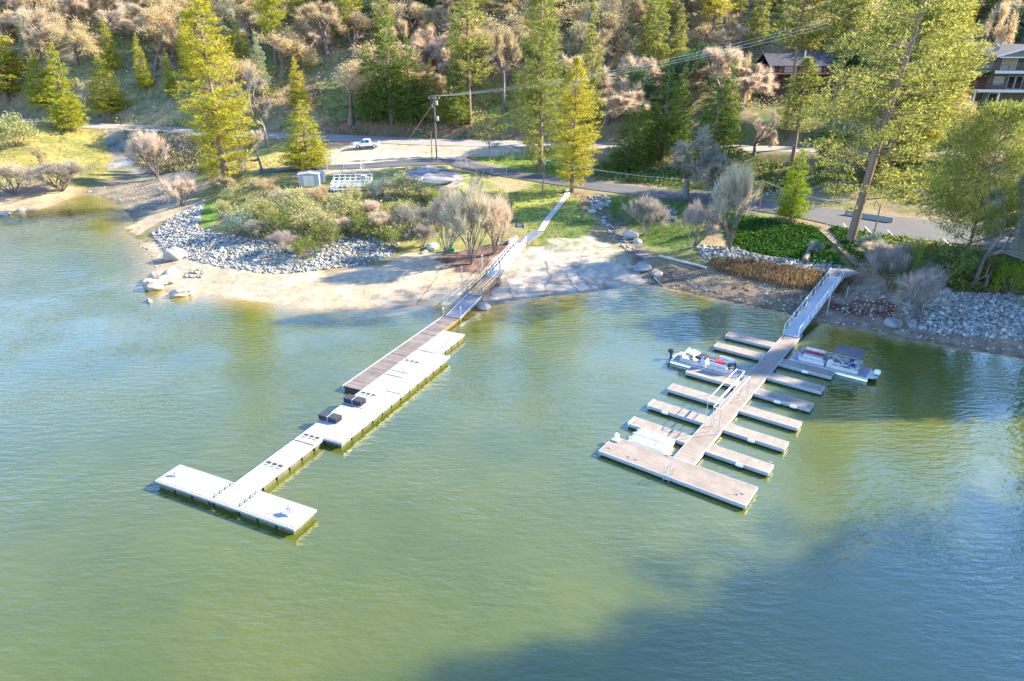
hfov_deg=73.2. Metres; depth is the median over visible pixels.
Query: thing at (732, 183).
willow tree
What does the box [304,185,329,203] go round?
shrub
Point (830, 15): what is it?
oak tree
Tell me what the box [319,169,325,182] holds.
water tank
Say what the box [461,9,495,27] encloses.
oak tree
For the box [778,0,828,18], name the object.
oak tree
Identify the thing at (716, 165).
oak tree
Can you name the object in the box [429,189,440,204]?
shrub
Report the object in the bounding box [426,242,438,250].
rock
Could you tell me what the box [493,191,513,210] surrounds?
shrub
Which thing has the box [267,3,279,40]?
pine tree
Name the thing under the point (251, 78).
oak tree
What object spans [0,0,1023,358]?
ground
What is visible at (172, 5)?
oak tree
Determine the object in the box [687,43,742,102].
oak tree
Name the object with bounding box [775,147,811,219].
cedar tree
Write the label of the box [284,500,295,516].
mooring winch
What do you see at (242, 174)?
dry grass
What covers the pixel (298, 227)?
scrub
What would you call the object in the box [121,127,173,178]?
willow shrub
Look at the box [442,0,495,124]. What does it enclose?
pine tree
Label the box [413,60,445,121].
cedar tree
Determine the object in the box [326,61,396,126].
oak tree
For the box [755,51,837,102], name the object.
hillside house
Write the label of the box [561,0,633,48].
oak tree
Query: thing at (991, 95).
window
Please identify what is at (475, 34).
oak tree
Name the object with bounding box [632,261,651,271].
rock
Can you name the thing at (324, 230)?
shrub
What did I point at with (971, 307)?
riprap
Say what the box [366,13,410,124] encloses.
fir tree
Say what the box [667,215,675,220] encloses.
rock
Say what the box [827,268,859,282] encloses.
landing
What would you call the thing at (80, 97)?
oak tree
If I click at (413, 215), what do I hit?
shrub
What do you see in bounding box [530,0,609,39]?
oak tree
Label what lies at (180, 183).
willow shrub
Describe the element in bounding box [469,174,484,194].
shrub
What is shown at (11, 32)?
oak tree
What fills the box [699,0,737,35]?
pine tree
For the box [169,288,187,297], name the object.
boulder
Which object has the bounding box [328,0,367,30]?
oak tree
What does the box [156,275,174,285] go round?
boulder
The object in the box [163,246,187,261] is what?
boulder
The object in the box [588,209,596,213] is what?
rock
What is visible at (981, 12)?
oak tree
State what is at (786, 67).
window
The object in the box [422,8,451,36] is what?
oak tree
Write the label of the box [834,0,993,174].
pine tree
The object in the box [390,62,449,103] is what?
oak tree
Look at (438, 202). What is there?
willow shrub
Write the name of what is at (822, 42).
oak tree
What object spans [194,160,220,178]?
shrub
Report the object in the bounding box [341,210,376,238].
shrub
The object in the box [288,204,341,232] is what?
shrub
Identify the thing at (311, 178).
door
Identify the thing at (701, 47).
oak tree
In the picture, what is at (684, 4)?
oak tree
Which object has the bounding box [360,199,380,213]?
shrub
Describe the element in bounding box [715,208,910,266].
ivy ground cover
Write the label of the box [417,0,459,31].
oak tree
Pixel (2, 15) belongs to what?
oak tree
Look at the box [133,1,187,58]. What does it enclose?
oak tree
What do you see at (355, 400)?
float box
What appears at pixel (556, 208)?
concrete path
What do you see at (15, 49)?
oak tree
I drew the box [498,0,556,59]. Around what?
oak tree
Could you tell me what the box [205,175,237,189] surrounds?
shrub
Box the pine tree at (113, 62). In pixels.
[99,16,123,70]
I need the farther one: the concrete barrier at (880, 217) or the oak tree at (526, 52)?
the oak tree at (526, 52)
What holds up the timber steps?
on the ground at (406, 274)
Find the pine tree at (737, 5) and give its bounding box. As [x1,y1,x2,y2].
[729,0,749,17]
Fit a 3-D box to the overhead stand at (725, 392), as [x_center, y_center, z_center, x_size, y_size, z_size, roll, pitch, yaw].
[18.635,4.873,60.165,0.901,2.384,7.015,17,29,32]
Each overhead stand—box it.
[704,369,744,426]
[709,375,749,433]
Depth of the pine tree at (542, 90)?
129.75 m
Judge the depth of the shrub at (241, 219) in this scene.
103.93 m
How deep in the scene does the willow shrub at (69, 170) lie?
135.46 m
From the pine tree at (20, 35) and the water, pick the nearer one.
the water
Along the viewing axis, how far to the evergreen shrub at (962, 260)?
79.97 m
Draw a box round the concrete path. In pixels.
[538,189,569,230]
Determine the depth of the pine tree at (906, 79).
88.47 m
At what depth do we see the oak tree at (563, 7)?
190.38 m
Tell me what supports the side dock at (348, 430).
on the water
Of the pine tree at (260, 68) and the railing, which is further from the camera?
the pine tree at (260, 68)
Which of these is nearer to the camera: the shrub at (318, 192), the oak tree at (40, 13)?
the shrub at (318, 192)
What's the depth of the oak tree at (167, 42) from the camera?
187.52 m
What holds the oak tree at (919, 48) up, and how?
on the ground at (406, 274)
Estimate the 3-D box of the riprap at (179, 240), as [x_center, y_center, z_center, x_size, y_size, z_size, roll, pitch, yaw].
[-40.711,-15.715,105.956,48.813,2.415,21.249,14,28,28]
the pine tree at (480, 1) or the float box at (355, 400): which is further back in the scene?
the pine tree at (480, 1)
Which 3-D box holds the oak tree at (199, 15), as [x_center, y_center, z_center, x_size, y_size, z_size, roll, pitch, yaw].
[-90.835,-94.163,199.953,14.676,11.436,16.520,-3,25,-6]
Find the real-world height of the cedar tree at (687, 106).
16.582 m
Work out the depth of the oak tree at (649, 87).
157.07 m
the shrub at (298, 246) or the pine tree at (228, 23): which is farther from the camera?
the pine tree at (228, 23)
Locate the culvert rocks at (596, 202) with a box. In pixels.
[588,188,780,250]
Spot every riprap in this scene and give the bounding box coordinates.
[151,200,399,273]
[696,244,841,271]
[902,291,1023,340]
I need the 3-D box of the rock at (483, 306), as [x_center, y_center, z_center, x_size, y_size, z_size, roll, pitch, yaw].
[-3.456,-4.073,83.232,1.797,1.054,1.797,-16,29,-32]
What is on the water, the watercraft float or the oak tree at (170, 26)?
the watercraft float
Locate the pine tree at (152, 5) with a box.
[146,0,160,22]
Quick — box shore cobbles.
[88,180,1023,355]
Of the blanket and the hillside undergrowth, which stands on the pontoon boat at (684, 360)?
the blanket
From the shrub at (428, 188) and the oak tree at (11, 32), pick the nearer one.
the shrub at (428, 188)
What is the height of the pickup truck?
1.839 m
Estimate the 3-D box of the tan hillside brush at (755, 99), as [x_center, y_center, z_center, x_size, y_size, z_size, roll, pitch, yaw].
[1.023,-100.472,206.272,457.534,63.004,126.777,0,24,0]
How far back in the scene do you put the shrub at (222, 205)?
112.21 m
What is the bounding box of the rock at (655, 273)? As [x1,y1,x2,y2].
[650,269,662,276]
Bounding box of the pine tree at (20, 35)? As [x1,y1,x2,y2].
[16,22,25,52]
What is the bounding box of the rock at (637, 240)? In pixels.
[633,238,641,243]
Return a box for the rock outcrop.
[420,177,454,184]
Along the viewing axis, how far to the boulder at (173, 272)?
91.68 m
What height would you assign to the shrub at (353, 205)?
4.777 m
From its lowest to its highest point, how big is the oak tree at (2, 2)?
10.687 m
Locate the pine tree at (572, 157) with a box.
[544,56,601,192]
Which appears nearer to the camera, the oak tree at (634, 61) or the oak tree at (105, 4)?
the oak tree at (634, 61)
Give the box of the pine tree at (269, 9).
[249,0,286,64]
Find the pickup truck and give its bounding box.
[353,139,379,147]
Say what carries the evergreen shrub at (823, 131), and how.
on the ground at (406, 274)
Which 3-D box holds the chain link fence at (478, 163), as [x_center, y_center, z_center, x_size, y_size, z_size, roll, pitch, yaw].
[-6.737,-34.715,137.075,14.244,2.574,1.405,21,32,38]
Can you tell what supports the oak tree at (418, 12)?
on the ground at (406, 274)
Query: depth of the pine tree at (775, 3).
192.96 m
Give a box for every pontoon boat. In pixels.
[668,348,743,378]
[789,345,880,382]
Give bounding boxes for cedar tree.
[19,50,55,107]
[42,42,90,130]
[84,54,132,114]
[349,40,387,125]
[387,39,430,126]
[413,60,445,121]
[439,56,473,125]
[604,108,650,170]
[630,99,656,161]
[643,62,689,158]
[661,67,695,142]
[681,71,749,169]
[710,59,742,138]
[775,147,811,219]
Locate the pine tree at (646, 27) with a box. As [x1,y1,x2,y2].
[634,0,666,57]
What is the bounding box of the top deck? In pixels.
[517,230,542,244]
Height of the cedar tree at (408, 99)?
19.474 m
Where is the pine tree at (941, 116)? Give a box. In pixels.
[901,0,985,157]
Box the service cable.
[548,160,704,180]
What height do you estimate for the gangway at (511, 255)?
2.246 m
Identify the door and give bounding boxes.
[303,176,308,186]
[308,176,314,185]
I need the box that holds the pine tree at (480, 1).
[467,0,495,33]
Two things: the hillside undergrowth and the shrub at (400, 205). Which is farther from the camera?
the hillside undergrowth
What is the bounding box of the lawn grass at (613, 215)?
[471,148,708,249]
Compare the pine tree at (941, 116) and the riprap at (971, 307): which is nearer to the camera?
the riprap at (971, 307)
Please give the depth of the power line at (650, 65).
118.41 m
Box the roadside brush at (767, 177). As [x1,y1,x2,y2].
[591,156,1023,218]
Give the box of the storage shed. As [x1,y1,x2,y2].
[297,170,320,186]
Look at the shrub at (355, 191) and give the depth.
112.06 m
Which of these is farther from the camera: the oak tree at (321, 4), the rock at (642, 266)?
the oak tree at (321, 4)
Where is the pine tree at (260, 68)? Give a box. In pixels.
[251,41,269,95]
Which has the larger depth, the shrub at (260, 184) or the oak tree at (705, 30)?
the oak tree at (705, 30)
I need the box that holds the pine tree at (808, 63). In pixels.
[778,55,831,162]
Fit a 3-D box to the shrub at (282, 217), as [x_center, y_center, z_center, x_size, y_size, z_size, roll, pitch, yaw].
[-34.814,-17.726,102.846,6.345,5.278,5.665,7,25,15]
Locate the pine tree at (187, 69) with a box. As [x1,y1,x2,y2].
[180,31,201,82]
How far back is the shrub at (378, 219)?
102.76 m
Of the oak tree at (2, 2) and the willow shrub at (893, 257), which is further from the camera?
the oak tree at (2, 2)
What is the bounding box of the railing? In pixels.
[442,283,461,311]
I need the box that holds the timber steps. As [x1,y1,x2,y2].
[820,230,867,265]
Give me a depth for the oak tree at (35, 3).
195.12 m
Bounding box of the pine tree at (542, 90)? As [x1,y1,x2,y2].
[507,0,570,171]
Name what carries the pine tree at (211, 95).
on the ground at (406, 274)
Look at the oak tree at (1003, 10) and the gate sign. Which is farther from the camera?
the oak tree at (1003, 10)
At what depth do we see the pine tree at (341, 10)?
189.55 m
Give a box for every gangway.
[445,294,481,319]
[488,236,526,278]
[782,268,844,337]
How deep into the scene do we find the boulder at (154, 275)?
91.34 m
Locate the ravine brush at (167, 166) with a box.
[118,126,229,175]
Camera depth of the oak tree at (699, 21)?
186.98 m
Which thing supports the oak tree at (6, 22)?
on the ground at (406, 274)
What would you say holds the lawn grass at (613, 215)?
on the ground at (406, 274)
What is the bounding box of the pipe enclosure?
[330,174,371,190]
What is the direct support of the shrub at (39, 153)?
on the ground at (406, 274)
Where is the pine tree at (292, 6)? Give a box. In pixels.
[281,0,308,40]
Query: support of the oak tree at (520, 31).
on the ground at (406, 274)
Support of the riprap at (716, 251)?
on the ground at (406, 274)
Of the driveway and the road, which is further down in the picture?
the driveway
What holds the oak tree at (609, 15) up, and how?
on the ground at (406, 274)
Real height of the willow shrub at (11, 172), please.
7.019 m
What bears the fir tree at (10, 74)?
on the ground at (406, 274)
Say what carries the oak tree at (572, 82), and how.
on the ground at (406, 274)
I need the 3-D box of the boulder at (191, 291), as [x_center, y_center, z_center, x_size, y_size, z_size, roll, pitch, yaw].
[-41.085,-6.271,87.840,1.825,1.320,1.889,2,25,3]
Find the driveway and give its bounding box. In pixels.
[259,158,1020,249]
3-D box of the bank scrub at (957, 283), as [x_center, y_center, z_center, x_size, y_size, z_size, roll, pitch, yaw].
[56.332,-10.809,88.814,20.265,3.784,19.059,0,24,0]
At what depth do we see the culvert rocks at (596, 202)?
115.54 m
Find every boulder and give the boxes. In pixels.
[143,279,164,291]
[147,271,163,278]
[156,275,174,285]
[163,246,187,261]
[164,267,179,279]
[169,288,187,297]
[182,286,196,295]
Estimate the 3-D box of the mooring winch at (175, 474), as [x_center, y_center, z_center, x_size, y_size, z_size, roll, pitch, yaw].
[-25.036,9.777,51.162,0.451,0.513,0.448,4,25,8]
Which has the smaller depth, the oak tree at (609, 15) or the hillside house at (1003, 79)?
the hillside house at (1003, 79)
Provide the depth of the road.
160.07 m
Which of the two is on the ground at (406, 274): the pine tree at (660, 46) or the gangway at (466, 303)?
the pine tree at (660, 46)
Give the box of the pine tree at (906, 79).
[792,0,999,242]
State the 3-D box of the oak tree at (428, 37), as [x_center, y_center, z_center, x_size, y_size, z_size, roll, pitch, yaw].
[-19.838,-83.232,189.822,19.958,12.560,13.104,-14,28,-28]
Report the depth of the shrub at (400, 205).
108.66 m
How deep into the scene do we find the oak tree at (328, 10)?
183.49 m
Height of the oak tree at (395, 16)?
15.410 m
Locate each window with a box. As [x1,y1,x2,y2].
[772,66,780,72]
[784,66,792,71]
[987,93,997,101]
[993,76,1004,84]
[1000,58,1018,69]
[1006,76,1015,88]
[1013,76,1023,88]
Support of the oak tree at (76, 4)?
on the ground at (406, 274)
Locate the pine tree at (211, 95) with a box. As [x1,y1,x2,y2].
[163,0,259,186]
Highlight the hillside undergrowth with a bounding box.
[0,0,1023,137]
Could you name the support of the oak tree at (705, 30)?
on the ground at (406, 274)
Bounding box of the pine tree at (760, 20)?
[745,0,774,56]
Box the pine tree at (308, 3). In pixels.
[298,0,314,25]
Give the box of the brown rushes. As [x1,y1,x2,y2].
[708,253,854,294]
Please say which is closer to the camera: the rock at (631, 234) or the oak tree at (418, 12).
the rock at (631, 234)
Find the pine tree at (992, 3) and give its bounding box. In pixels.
[981,0,1016,30]
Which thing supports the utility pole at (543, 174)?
on the ground at (406, 274)
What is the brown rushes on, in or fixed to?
on the ground at (406, 274)
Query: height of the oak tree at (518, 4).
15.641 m
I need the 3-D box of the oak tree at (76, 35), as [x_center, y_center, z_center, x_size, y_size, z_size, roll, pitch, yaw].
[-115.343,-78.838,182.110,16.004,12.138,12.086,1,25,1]
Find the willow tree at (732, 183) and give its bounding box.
[706,154,764,249]
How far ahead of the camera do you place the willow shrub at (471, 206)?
90.83 m
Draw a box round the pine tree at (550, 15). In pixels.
[537,0,560,49]
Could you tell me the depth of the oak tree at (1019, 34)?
164.56 m
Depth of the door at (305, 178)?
122.99 m
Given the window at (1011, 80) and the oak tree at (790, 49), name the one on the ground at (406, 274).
the oak tree at (790, 49)
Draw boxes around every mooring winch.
[172,468,179,476]
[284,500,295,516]
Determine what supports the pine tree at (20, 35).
on the ground at (406, 274)
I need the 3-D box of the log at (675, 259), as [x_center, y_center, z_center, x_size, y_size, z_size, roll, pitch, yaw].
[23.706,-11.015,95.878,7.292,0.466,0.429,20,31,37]
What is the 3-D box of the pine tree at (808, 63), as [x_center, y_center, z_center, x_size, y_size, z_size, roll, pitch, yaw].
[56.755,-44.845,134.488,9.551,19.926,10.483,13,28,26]
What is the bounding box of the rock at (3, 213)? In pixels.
[0,211,10,215]
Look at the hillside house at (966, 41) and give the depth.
168.51 m
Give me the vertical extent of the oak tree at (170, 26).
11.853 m
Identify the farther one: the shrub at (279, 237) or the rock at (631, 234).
the rock at (631, 234)
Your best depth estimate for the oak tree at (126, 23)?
191.41 m
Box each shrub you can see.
[0,110,43,146]
[0,161,44,193]
[15,156,96,190]
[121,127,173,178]
[151,167,205,206]
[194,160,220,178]
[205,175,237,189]
[211,199,232,218]
[220,183,242,204]
[221,209,258,234]
[240,194,279,217]
[241,218,265,239]
[242,177,279,197]
[254,205,293,238]
[265,228,299,253]
[268,187,292,205]
[275,184,315,221]
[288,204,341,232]
[290,233,328,261]
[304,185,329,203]
[310,218,347,251]
[324,190,365,218]
[326,217,356,237]
[339,181,366,203]
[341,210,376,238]
[359,182,382,197]
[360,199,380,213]
[361,209,404,232]
[365,175,407,202]
[373,224,404,248]
[384,198,414,222]
[387,203,435,235]
[388,170,424,198]
[403,223,438,246]
[412,179,443,201]
[419,188,470,253]
[424,197,454,231]
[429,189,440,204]
[436,171,506,264]
[439,185,458,198]
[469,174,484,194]
[480,192,513,253]
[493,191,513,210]
[619,190,670,234]
[675,198,726,246]
[806,240,824,252]
[816,122,858,169]
[824,154,858,177]
[853,229,888,251]
[854,235,936,289]
[856,239,892,254]
[889,262,960,319]
[891,237,931,293]
[928,242,981,287]
[963,250,1006,291]
[990,255,1023,303]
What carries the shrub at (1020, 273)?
on the ground at (406, 274)
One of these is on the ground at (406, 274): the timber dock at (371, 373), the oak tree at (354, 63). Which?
the oak tree at (354, 63)
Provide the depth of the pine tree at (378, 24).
182.13 m
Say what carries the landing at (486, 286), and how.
on the ground at (406, 274)
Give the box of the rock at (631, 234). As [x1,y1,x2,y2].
[623,230,638,238]
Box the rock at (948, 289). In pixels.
[938,287,951,294]
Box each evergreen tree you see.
[276,99,335,169]
[908,96,1023,248]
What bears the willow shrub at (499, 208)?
on the ground at (406, 274)
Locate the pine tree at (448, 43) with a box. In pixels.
[442,2,464,91]
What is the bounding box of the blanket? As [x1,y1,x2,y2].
[687,349,700,355]
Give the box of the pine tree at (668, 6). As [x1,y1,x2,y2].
[650,0,678,32]
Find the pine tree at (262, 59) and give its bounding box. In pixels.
[248,29,273,100]
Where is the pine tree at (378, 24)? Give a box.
[369,0,398,62]
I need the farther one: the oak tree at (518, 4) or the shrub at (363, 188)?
the oak tree at (518, 4)
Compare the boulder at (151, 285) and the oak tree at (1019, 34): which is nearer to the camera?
the boulder at (151, 285)
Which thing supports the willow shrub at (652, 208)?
on the ground at (406, 274)
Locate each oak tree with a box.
[0,0,12,16]
[0,0,46,38]
[0,9,14,55]
[0,14,17,38]
[0,30,21,67]
[3,37,37,69]
[8,7,64,55]
[10,0,100,32]
[20,7,67,57]
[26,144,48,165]
[39,0,82,31]
[40,19,109,65]
[43,0,91,30]
[53,0,89,20]
[75,77,90,117]
[81,0,117,19]
[87,0,134,23]
[89,0,160,18]
[94,0,138,41]
[120,0,151,38]
[132,12,188,55]
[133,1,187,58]
[145,0,209,27]
[146,22,182,75]
[160,0,202,35]
[176,0,220,34]
[183,24,231,57]
[189,37,238,83]
[193,0,267,39]
[194,55,274,116]
[206,0,252,20]
[212,6,258,53]
[225,0,262,33]
[225,65,273,146]
[236,128,265,170]
[252,28,324,78]
[256,0,293,31]
[275,23,331,65]
[289,0,321,38]
[289,1,339,55]
[296,5,334,49]
[310,0,331,19]
[326,7,374,57]
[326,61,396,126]
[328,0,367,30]
[334,39,429,89]
[357,0,414,29]
[371,0,408,50]
[379,16,436,66]
[383,0,420,33]
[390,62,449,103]
[391,0,438,38]
[403,38,437,70]
[410,15,452,46]
[414,0,443,20]
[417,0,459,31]
[421,16,483,79]
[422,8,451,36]
[434,47,473,104]
[440,11,489,66]
[450,0,523,26]
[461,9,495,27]
[469,7,553,77]
[477,26,528,112]
[497,0,523,28]
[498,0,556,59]
[522,42,561,69]
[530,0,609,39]
[545,17,610,78]
[554,0,593,20]
[555,54,627,114]
[558,67,610,105]
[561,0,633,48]
[565,17,615,70]
[566,66,652,123]
[570,32,609,69]
[575,1,636,68]
[576,0,634,50]
[616,0,635,8]
[617,55,681,82]
[623,65,678,112]
[628,0,689,31]
[649,77,690,109]
[657,47,722,100]
[664,0,698,28]
[664,0,733,29]
[667,123,740,198]
[684,22,719,47]
[686,0,727,23]
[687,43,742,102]
[691,40,724,68]
[703,19,756,49]
[706,49,779,103]
[723,50,752,83]
[724,47,755,97]
[747,0,766,6]
[752,109,778,155]
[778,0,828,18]
[780,5,824,51]
[791,0,866,27]
[793,2,839,52]
[822,0,915,48]
[822,38,890,88]
[851,0,896,35]
[886,39,975,71]
[928,0,986,22]
[929,40,990,66]
[944,91,978,148]
[965,0,1011,26]
[977,2,987,18]
[981,0,1023,43]
[984,0,1018,44]
[990,6,1023,42]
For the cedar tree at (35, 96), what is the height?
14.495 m
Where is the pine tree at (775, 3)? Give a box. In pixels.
[766,0,789,24]
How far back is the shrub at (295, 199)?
105.09 m
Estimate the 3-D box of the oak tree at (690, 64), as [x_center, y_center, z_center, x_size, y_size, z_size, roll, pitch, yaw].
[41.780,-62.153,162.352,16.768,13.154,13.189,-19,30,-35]
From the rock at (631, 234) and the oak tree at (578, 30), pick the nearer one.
the rock at (631, 234)
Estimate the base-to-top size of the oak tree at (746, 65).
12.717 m
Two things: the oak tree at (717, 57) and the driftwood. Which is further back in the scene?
the oak tree at (717, 57)
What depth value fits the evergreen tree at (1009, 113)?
79.36 m
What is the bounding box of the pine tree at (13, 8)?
[7,0,18,11]
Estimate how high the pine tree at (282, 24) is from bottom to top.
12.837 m
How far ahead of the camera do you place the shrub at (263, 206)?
108.20 m
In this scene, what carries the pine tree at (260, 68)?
on the ground at (406, 274)
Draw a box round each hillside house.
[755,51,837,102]
[928,33,979,56]
[952,40,1023,130]
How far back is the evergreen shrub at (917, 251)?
80.76 m
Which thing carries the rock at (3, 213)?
in the water
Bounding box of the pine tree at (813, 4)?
[801,1,823,11]
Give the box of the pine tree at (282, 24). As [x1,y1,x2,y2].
[271,6,284,46]
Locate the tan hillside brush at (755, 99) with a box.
[0,0,1023,137]
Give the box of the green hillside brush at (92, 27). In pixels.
[0,0,1021,138]
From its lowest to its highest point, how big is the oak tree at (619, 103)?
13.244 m
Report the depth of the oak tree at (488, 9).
188.55 m
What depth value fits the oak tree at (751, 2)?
204.17 m
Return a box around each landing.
[467,270,498,300]
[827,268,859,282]
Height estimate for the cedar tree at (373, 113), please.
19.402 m
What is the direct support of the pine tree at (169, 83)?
on the ground at (406, 274)
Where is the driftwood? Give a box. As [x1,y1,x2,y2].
[802,244,811,262]
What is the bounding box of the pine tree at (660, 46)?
[643,0,674,81]
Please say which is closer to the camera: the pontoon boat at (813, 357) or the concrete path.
the pontoon boat at (813, 357)
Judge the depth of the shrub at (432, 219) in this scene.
104.91 m
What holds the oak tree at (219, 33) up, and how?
on the ground at (406, 274)
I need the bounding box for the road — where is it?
[0,117,1014,156]
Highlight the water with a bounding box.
[0,195,1023,680]
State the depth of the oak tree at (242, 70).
166.53 m
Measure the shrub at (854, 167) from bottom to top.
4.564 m
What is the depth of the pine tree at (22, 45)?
184.61 m
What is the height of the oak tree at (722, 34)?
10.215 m
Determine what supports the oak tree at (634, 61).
on the ground at (406, 274)
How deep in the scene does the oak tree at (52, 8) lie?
194.00 m
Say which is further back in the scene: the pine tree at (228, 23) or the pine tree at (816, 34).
the pine tree at (228, 23)
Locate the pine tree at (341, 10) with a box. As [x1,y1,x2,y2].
[328,0,355,47]
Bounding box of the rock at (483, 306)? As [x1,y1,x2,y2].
[476,302,490,310]
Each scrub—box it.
[221,188,430,244]
[856,230,1023,294]
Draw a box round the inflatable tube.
[715,359,722,364]
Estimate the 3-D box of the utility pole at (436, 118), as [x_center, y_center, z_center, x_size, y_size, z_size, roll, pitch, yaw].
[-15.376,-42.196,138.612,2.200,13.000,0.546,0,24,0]
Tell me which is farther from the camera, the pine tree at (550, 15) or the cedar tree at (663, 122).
the pine tree at (550, 15)
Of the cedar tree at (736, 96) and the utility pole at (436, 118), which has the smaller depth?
the utility pole at (436, 118)
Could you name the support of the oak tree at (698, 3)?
on the ground at (406, 274)
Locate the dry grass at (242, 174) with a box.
[0,121,497,234]
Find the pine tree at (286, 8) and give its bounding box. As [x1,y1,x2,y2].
[279,1,292,19]
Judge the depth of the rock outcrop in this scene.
122.76 m
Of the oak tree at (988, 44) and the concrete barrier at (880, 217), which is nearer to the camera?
the concrete barrier at (880, 217)
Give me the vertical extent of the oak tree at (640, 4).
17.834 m
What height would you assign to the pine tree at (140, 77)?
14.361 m
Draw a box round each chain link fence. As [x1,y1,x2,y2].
[326,157,364,171]
[456,155,506,174]
[471,148,524,158]
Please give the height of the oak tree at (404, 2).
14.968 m
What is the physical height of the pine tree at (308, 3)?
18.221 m
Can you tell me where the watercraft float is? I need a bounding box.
[627,429,674,453]
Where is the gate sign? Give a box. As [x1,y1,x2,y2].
[514,222,524,239]
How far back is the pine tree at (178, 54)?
185.01 m
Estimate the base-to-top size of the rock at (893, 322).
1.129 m
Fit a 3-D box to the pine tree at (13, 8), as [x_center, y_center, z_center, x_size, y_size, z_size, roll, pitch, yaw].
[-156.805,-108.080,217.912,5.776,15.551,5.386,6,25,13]
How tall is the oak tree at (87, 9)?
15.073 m
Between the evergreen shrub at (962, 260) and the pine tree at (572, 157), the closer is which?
the evergreen shrub at (962, 260)
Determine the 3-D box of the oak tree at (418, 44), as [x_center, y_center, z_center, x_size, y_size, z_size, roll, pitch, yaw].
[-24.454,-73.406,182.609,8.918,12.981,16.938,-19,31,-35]
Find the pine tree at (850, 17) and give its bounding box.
[813,0,889,128]
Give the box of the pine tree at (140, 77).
[131,33,153,89]
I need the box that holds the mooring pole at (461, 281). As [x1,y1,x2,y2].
[461,266,462,296]
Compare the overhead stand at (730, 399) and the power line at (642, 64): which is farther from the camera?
the power line at (642, 64)
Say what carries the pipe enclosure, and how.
on the ground at (406, 274)
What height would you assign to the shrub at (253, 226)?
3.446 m
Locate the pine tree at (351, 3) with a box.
[339,0,363,35]
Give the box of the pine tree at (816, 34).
[764,0,838,129]
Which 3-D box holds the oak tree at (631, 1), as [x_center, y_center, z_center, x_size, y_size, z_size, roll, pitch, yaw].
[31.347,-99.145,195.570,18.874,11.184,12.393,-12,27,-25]
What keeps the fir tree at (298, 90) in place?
on the ground at (406, 274)
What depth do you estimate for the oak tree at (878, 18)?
187.30 m
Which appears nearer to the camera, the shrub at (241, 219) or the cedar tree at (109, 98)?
the shrub at (241, 219)
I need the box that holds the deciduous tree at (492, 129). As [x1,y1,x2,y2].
[466,111,515,160]
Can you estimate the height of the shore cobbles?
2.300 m
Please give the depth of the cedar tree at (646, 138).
140.91 m
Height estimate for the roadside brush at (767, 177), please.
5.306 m
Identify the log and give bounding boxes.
[659,255,706,267]
[665,261,695,269]
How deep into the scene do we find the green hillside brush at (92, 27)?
181.28 m
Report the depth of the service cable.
116.31 m
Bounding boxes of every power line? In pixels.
[435,19,827,95]
[443,23,826,95]
[447,27,825,95]
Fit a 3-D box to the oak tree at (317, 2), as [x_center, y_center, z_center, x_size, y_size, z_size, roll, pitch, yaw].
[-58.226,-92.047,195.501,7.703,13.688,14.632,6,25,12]
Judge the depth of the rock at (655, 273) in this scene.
92.65 m
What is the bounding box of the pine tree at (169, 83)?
[161,48,178,93]
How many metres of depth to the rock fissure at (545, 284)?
91.18 m
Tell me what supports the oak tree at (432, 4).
on the ground at (406, 274)
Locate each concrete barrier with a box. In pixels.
[845,210,853,215]
[861,213,893,222]
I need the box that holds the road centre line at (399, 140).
[36,120,868,151]
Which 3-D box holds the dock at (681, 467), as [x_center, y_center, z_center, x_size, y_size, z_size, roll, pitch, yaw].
[21.207,4.660,63.631,12.073,1.744,33.117,17,29,32]
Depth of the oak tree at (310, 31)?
185.53 m
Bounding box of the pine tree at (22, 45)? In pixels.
[17,15,38,66]
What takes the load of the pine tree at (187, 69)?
on the ground at (406, 274)
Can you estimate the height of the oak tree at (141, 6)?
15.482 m
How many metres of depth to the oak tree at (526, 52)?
178.32 m
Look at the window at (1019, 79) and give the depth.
134.27 m
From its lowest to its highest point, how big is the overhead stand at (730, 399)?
2.384 m
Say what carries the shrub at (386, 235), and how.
on the ground at (406, 274)
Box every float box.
[318,410,341,423]
[343,394,365,405]
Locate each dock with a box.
[155,330,464,534]
[324,353,449,447]
[342,316,458,392]
[598,331,834,508]
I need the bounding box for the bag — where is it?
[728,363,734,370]
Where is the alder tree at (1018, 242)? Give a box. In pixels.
[972,170,1023,288]
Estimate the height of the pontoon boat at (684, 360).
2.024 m
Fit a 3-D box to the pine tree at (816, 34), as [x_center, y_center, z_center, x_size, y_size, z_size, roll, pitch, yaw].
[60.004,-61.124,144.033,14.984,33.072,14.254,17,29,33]
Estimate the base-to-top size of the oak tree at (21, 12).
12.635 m
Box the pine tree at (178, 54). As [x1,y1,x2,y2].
[176,18,193,70]
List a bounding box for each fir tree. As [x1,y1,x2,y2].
[0,34,28,102]
[227,18,251,66]
[285,54,311,110]
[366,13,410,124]
[577,1,607,145]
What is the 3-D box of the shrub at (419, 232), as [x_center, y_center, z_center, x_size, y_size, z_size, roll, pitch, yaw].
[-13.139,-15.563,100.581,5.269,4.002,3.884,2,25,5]
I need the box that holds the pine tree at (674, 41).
[664,4,690,63]
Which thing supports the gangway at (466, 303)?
attached to the landing at (486, 286)
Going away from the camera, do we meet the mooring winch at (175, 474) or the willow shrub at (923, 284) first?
the mooring winch at (175, 474)
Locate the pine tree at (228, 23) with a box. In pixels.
[219,0,233,39]
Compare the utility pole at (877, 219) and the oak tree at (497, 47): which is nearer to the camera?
the utility pole at (877, 219)
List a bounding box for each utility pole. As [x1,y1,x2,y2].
[428,96,439,161]
[542,159,545,192]
[874,205,880,234]
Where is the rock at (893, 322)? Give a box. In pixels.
[884,317,902,328]

